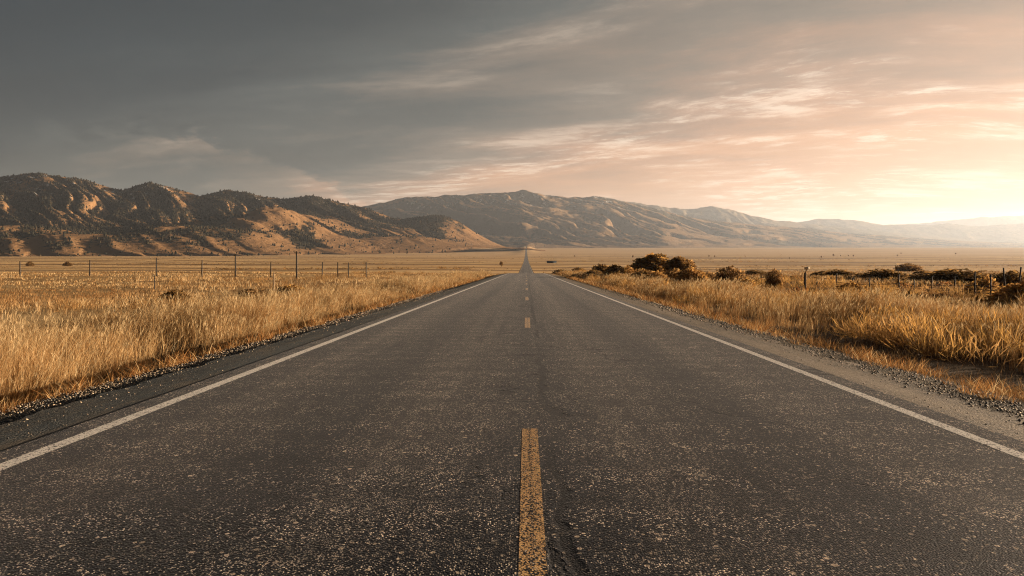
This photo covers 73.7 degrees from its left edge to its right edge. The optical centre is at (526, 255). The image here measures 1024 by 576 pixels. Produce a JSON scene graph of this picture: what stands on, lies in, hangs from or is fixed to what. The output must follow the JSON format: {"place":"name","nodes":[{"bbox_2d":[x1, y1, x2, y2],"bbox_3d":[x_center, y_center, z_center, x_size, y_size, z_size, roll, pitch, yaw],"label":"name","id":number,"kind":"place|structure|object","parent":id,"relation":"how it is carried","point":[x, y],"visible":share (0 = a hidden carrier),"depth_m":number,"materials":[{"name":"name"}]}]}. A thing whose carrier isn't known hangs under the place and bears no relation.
{"place":"outdoors","nodes":[
{"label":"outdoors","id":0,"kind":"place"},
{"bbox_2d":[0,290,448,439],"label":"gravel","id":1,"kind":"structure","parent":0,"point":[310,328],"depth_m":10.24,"materials":[{"name":"grey gravel"}]},
{"bbox_2d":[0,274,503,451],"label":"shoulder","id":2,"kind":"object","parent":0,"point":[45,425],"visible":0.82,"depth_m":7.84},
{"bbox_2d":[0,174,544,255],"bbox_3d":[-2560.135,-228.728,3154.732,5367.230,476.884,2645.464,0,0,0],"label":"hills","id":3,"kind":"structure","parent":0,"point":[36,245],"depth_m":3033.83,"materials":[{"name":"brown stone"}]},
{"bbox_2d":[0,172,515,256],"bbox_3d":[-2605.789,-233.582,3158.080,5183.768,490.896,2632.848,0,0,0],"label":"hill scrub","id":4,"kind":"object","parent":3,"relation":"on","point":[68,227],"visible":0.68,"depth_m":3284.02,"materials":[{"name":"brown plant"}]},
{"bbox_2d":[0,249,1023,575],"bbox_3d":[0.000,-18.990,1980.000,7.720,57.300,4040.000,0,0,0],"label":"road","id":5,"kind":"structure","parent":0,"point":[390,447],"depth_m":4.62,"materials":[{"name":"grey asphalt"}]},
{"bbox_2d":[0,268,521,470],"bbox_3d":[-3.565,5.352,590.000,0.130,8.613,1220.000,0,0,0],"label":"edge line","id":6,"kind":"object","parent":5,"relation":"on","point":[35,453],"visible":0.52,"depth_m":6.54,"materials":[{"name":"white paint"}]},
{"bbox_2d":[525,318,529,327],"bbox_3d":[0.030,1.620,16.705,0.128,0.048,3.050,0,0,0],"label":"line","id":7,"kind":"object","parent":5,"relation":"on","point":[527,322],"visible":1,"depth_m":16.47,"materials":[{"name":"yellow paint"}]},
{"bbox_2d":[518,429,547,575],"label":"line","id":8,"kind":"object","parent":5,"relation":"on","point":[532,555],"visible":1,"depth_m":3.76,"materials":[{"name":"yellow paint"}]},
{"bbox_2d":[530,267,1023,459],"bbox_3d":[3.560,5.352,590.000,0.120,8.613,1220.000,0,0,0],"label":"edge line","id":9,"kind":"object","parent":5,"relation":"on","point":[1015,453],"visible":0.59,"depth_m":6.93,"materials":[{"name":"white paint"}]},
{"bbox_2d":[0,246,1023,424],"bbox_3d":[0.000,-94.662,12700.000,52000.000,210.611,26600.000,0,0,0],"label":"ground","id":10,"kind":"structure","parent":0,"point":[921,257],"depth_m":507.13,"materials":[{"name":"brown soil"}]},
{"bbox_2d":[25,261,34,265],"bbox_3d":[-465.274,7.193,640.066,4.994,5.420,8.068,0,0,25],"label":"sage shrub","id":11,"kind":"object","parent":10,"relation":"on","point":[29,263],"visible":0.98,"depth_m":639.16,"materials":[{"name":"brown plant"}]},
{"bbox_2d":[158,289,191,300],"bbox_3d":[-15.968,1.817,31.008,1.614,0.672,0.999,0,0,-42],"label":"sage shrub","id":12,"kind":"object","parent":10,"relation":"on","point":[174,292],"visible":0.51,"depth_m":30.86,"materials":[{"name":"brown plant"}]},
{"bbox_2d":[19,258,366,277],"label":"wire fence","id":13,"kind":"object","parent":10,"relation":"on","point":[156,263],"visible":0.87,"depth_m":91.99,"materials":[{"name":"brown wood"}]},
{"bbox_2d":[0,271,492,355],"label":"field grass","id":14,"kind":"structure","parent":10,"relation":"on","point":[103,301],"depth_m":49.93,"materials":[{"name":"yellow plant"}]},
{"bbox_2d":[0,269,493,412],"bbox_3d":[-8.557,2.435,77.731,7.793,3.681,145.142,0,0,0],"label":"tall grass","id":15,"kind":"structure","parent":10,"relation":"on","point":[264,318],"depth_m":17.57,"materials":[{"name":"yellow plant"}]},
{"bbox_2d":[235,288,268,297],"bbox_3d":[-14.435,1.976,35.991,1.914,0.587,1.723,0,0,19],"label":"sage shrub","id":16,"kind":"object","parent":10,"relation":"on","point":[253,291],"visible":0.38,"depth_m":35.75,"materials":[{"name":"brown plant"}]},
{"bbox_2d":[276,284,303,295],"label":"sage shrub","id":17,"kind":"object","parent":10,"relation":"on","point":[286,287],"visible":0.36,"depth_m":38.66,"materials":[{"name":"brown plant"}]},
{"bbox_2d":[4,254,1014,274],"bbox_3d":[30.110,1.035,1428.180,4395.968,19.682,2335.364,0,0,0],"label":"plain brush","id":18,"kind":"object","parent":10,"relation":"on","point":[565,268],"visible":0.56,"depth_m":533.19,"materials":[{"name":"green plant"}]},
{"bbox_2d":[73,257,1017,269],"bbox_3d":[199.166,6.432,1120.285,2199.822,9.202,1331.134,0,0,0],"label":"plain brush","id":19,"kind":"object","parent":10,"relation":"on","point":[226,268],"visible":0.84,"depth_m":627.94,"materials":[{"name":"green plant"}]},
{"bbox_2d":[551,269,564,273],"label":"sage shrub","id":20,"kind":"object","parent":10,"relation":"on","point":[557,271],"visible":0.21,"depth_m":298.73,"materials":[{"name":"brown plant"}]},
{"bbox_2d":[583,269,602,275],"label":"sage shrub","id":21,"kind":"object","parent":10,"relation":"on","point":[591,272],"visible":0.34,"depth_m":95.72,"materials":[{"name":"brown plant"}]},
{"bbox_2d":[592,263,608,272],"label":"sage shrub","id":22,"kind":"object","parent":10,"relation":"on","point":[601,267],"visible":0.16,"depth_m":99.30,"materials":[{"name":"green plant"}]},
{"bbox_2d":[604,264,621,274],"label":"sage shrub","id":23,"kind":"object","parent":10,"relation":"on","point":[612,268],"visible":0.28,"depth_m":91.40,"materials":[{"name":"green plant"}]},
{"bbox_2d":[619,265,637,274],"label":"sage shrub","id":24,"kind":"object","parent":10,"relation":"on","point":[627,270],"visible":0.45,"depth_m":83.55,"materials":[{"name":"brown plant"}]},
{"bbox_2d":[628,268,654,276],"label":"sage shrub","id":25,"kind":"object","parent":10,"relation":"on","point":[642,271],"visible":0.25,"depth_m":69.70,"materials":[{"name":"brown plant"}]},
{"bbox_2d":[628,252,668,271],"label":"willow shrub","id":26,"kind":"object","parent":10,"relation":"on","point":[652,261],"visible":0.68,"depth_m":90.93,"materials":[{"name":"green plant"}]},
{"bbox_2d":[643,270,669,279],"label":"sage shrub","id":27,"kind":"object","parent":10,"relation":"on","point":[655,274],"visible":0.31,"depth_m":61.73,"materials":[{"name":"brown plant"}]},
{"bbox_2d":[662,268,679,280],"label":"sage shrub","id":28,"kind":"object","parent":10,"relation":"on","point":[672,273],"visible":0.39,"depth_m":65.48,"materials":[{"name":"brown plant"}]},
{"bbox_2d":[661,256,696,271],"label":"willow shrub","id":29,"kind":"object","parent":10,"relation":"on","point":[681,263],"visible":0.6,"depth_m":87.11,"materials":[{"name":"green plant"}]},
{"bbox_2d":[674,266,710,283],"bbox_3d":[14.106,1.670,57.981,3.424,1.682,2.424,0,0,-3],"label":"sage shrub","id":30,"kind":"object","parent":10,"relation":"on","point":[686,274],"visible":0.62,"depth_m":57.61,"materials":[{"name":"brown plant"}]},
{"bbox_2d":[705,272,715,278],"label":"sage shrub","id":31,"kind":"object","parent":10,"relation":"on","point":[709,275],"visible":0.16,"depth_m":61.53,"materials":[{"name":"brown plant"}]},
{"bbox_2d":[712,265,748,282],"bbox_3d":[14.959,1.549,49.994,2.632,1.819,2.368,0,0,-26],"label":"sage shrub","id":32,"kind":"object","parent":10,"relation":"on","point":[734,272],"visible":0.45,"depth_m":49.70,"materials":[{"name":"brown plant"}]},
{"bbox_2d":[737,277,758,287],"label":"sage shrub","id":33,"kind":"object","parent":10,"relation":"on","point":[748,279],"visible":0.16,"depth_m":43.69,"materials":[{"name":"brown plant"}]},
{"bbox_2d":[741,270,767,274],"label":"sage shrub","id":34,"kind":"object","parent":10,"relation":"on","point":[754,272],"visible":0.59,"depth_m":109.34,"materials":[{"name":"brown plant"}]},
{"bbox_2d":[764,268,783,288],"bbox_3d":[16.717,1.550,45.998,1.292,1.584,1.436,0,0,15],"label":"sage shrub","id":35,"kind":"object","parent":10,"relation":"on","point":[775,278],"visible":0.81,"depth_m":45.73,"materials":[{"name":"brown plant"}]},
{"bbox_2d":[556,270,1023,409],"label":"tall grass","id":36,"kind":"structure","parent":10,"relation":"on","point":[821,307],"depth_m":20.36,"materials":[{"name":"plant"}]},
{"bbox_2d":[560,269,1023,368],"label":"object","id":37,"kind":"object","parent":10,"relation":"on","point":[915,331],"visible":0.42,"depth_m":14.59,"materials":[{"name":"yellow plant"}]},
{"bbox_2d":[804,267,809,288],"bbox_3d":[16.427,1.510,40.000,0.338,1.775,0.150,0,0,0],"label":"signpost","id":38,"kind":"object","parent":10,"relation":"on","point":[805,268],"visible":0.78,"depth_m":39.95,"materials":[{"name":"brown wood"}]},
{"bbox_2d":[809,271,829,275],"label":"sage shrub","id":39,"kind":"object","parent":10,"relation":"on","point":[815,273],"visible":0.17,"depth_m":97.95,"materials":[{"name":"brown plant"}]},
{"bbox_2d":[817,269,856,276],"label":"sage shrub","id":40,"kind":"object","parent":10,"relation":"on","point":[840,272],"visible":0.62,"depth_m":91.33,"materials":[{"name":"brown plant"}]},
{"bbox_2d":[832,280,869,293],"bbox_3d":[16.268,1.643,34.051,1.492,0.928,2.107,0,0,-39],"label":"sage shrub","id":41,"kind":"object","parent":10,"relation":"on","point":[851,284],"visible":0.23,"depth_m":33.77,"materials":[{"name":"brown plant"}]},
{"bbox_2d":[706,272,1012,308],"bbox_3d":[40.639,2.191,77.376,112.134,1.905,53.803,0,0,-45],"label":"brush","id":42,"kind":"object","parent":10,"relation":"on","point":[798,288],"visible":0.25,"depth_m":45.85,"materials":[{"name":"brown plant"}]},
{"bbox_2d":[710,271,1023,323],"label":"field grass","id":43,"kind":"structure","parent":10,"relation":"on","point":[941,300],"depth_m":30.09,"materials":[{"name":"brown plant"}]},
{"bbox_2d":[853,268,910,279],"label":"sage shrub","id":44,"kind":"object","parent":10,"relation":"on","point":[885,273],"visible":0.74,"depth_m":75.33,"materials":[{"name":"brown plant"}]},
{"bbox_2d":[893,263,923,271],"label":"sage shrub","id":45,"kind":"object","parent":10,"relation":"on","point":[906,267],"visible":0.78,"depth_m":188.48,"materials":[{"name":"brown plant"}]},
{"bbox_2d":[911,270,930,274],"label":"sage shrub","id":46,"kind":"object","parent":10,"relation":"on","point":[922,271],"visible":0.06,"depth_m":83.92,"materials":[{"name":"brown plant"}]},
{"bbox_2d":[836,267,1021,295],"bbox_3d":[20.471,1.415,34.088,2.313,1.931,14.214,0,0,-6],"label":"wire fence","id":47,"kind":"object","parent":10,"relation":"on","point":[975,285],"visible":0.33,"depth_m":31.43,"materials":[{"name":"brown wood"}]},
{"bbox_2d":[905,268,993,282],"bbox_3d":[38.769,1.807,61.897,5.902,1.463,9.534,0,0,-28],"label":"sage shrub","id":48,"kind":"object","parent":10,"relation":"on","point":[948,274],"visible":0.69,"depth_m":61.15,"materials":[{"name":"brown plant"}]},
{"bbox_2d":[964,274,1001,295],"bbox_3d":[22.046,1.461,32.949,1.492,1.218,2.107,0,0,10],"label":"sage shrub","id":49,"kind":"object","parent":10,"relation":"on","point":[982,281],"visible":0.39,"depth_m":32.63,"materials":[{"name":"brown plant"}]},
{"bbox_2d":[982,280,1023,305],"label":"sage shrub","id":50,"kind":"object","parent":10,"relation":"on","point":[1008,290],"visible":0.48,"depth_m":23.94,"materials":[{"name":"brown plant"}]},
{"bbox_2d":[993,269,1023,287],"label":"sage shrub","id":51,"kind":"object","parent":10,"relation":"on","point":[1012,276],"visible":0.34,"depth_m":43.45,"materials":[{"name":"brown plant"}]},
{"bbox_2d":[0,0,1023,224],"label":"sky","id":52,"kind":"structure","parent":0,"point":[883,112],"materials":[{"name":"grey"}]},
{"bbox_2d":[362,190,1023,247],"bbox_3d":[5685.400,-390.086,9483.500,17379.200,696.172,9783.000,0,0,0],"label":"hills","id":53,"kind":"structure","parent":0,"point":[608,235],"depth_m":7086.20,"materials":[{"name":"brown stone"}]},
{"bbox_2d":[373,189,1023,248],"bbox_3d":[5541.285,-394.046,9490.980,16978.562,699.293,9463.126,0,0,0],"label":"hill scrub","id":54,"kind":"object","parent":53,"relation":"on","point":[610,219],"visible":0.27,"depth_m":7270.52,"materials":[{"name":"brown plant"}]},
{"bbox_2d":[545,273,1023,441],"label":"shoulder","id":55,"kind":"object","parent":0,"point":[994,420],"visible":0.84,"depth_m":8.28},
{"bbox_2d":[591,196,992,241],"bbox_3d":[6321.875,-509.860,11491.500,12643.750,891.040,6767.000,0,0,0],"label":"hills","id":56,"kind":"structure","parent":0,"point":[712,213],"depth_m":11415.55,"materials":[{"name":"stone"}]},
{"bbox_2d":[599,288,1023,433],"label":"gravel","id":57,"kind":"structure","parent":0,"point":[731,326],"depth_m":9.92,"materials":[{"name":"grey gravel"}]},
{"bbox_2d":[797,219,1023,242],"bbox_3d":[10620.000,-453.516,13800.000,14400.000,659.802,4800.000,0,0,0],"label":"hills","id":58,"kind":"structure","parent":0,"point":[1012,233],"depth_m":14025.94,"materials":[{"name":"beige stone"}]},
{"bbox_2d":[896,215,1023,225],"bbox_3d":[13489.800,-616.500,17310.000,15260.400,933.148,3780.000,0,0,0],"label":"hills","id":59,"kind":"structure","parent":0,"point":[984,221],"depth_m":17740.51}
]}

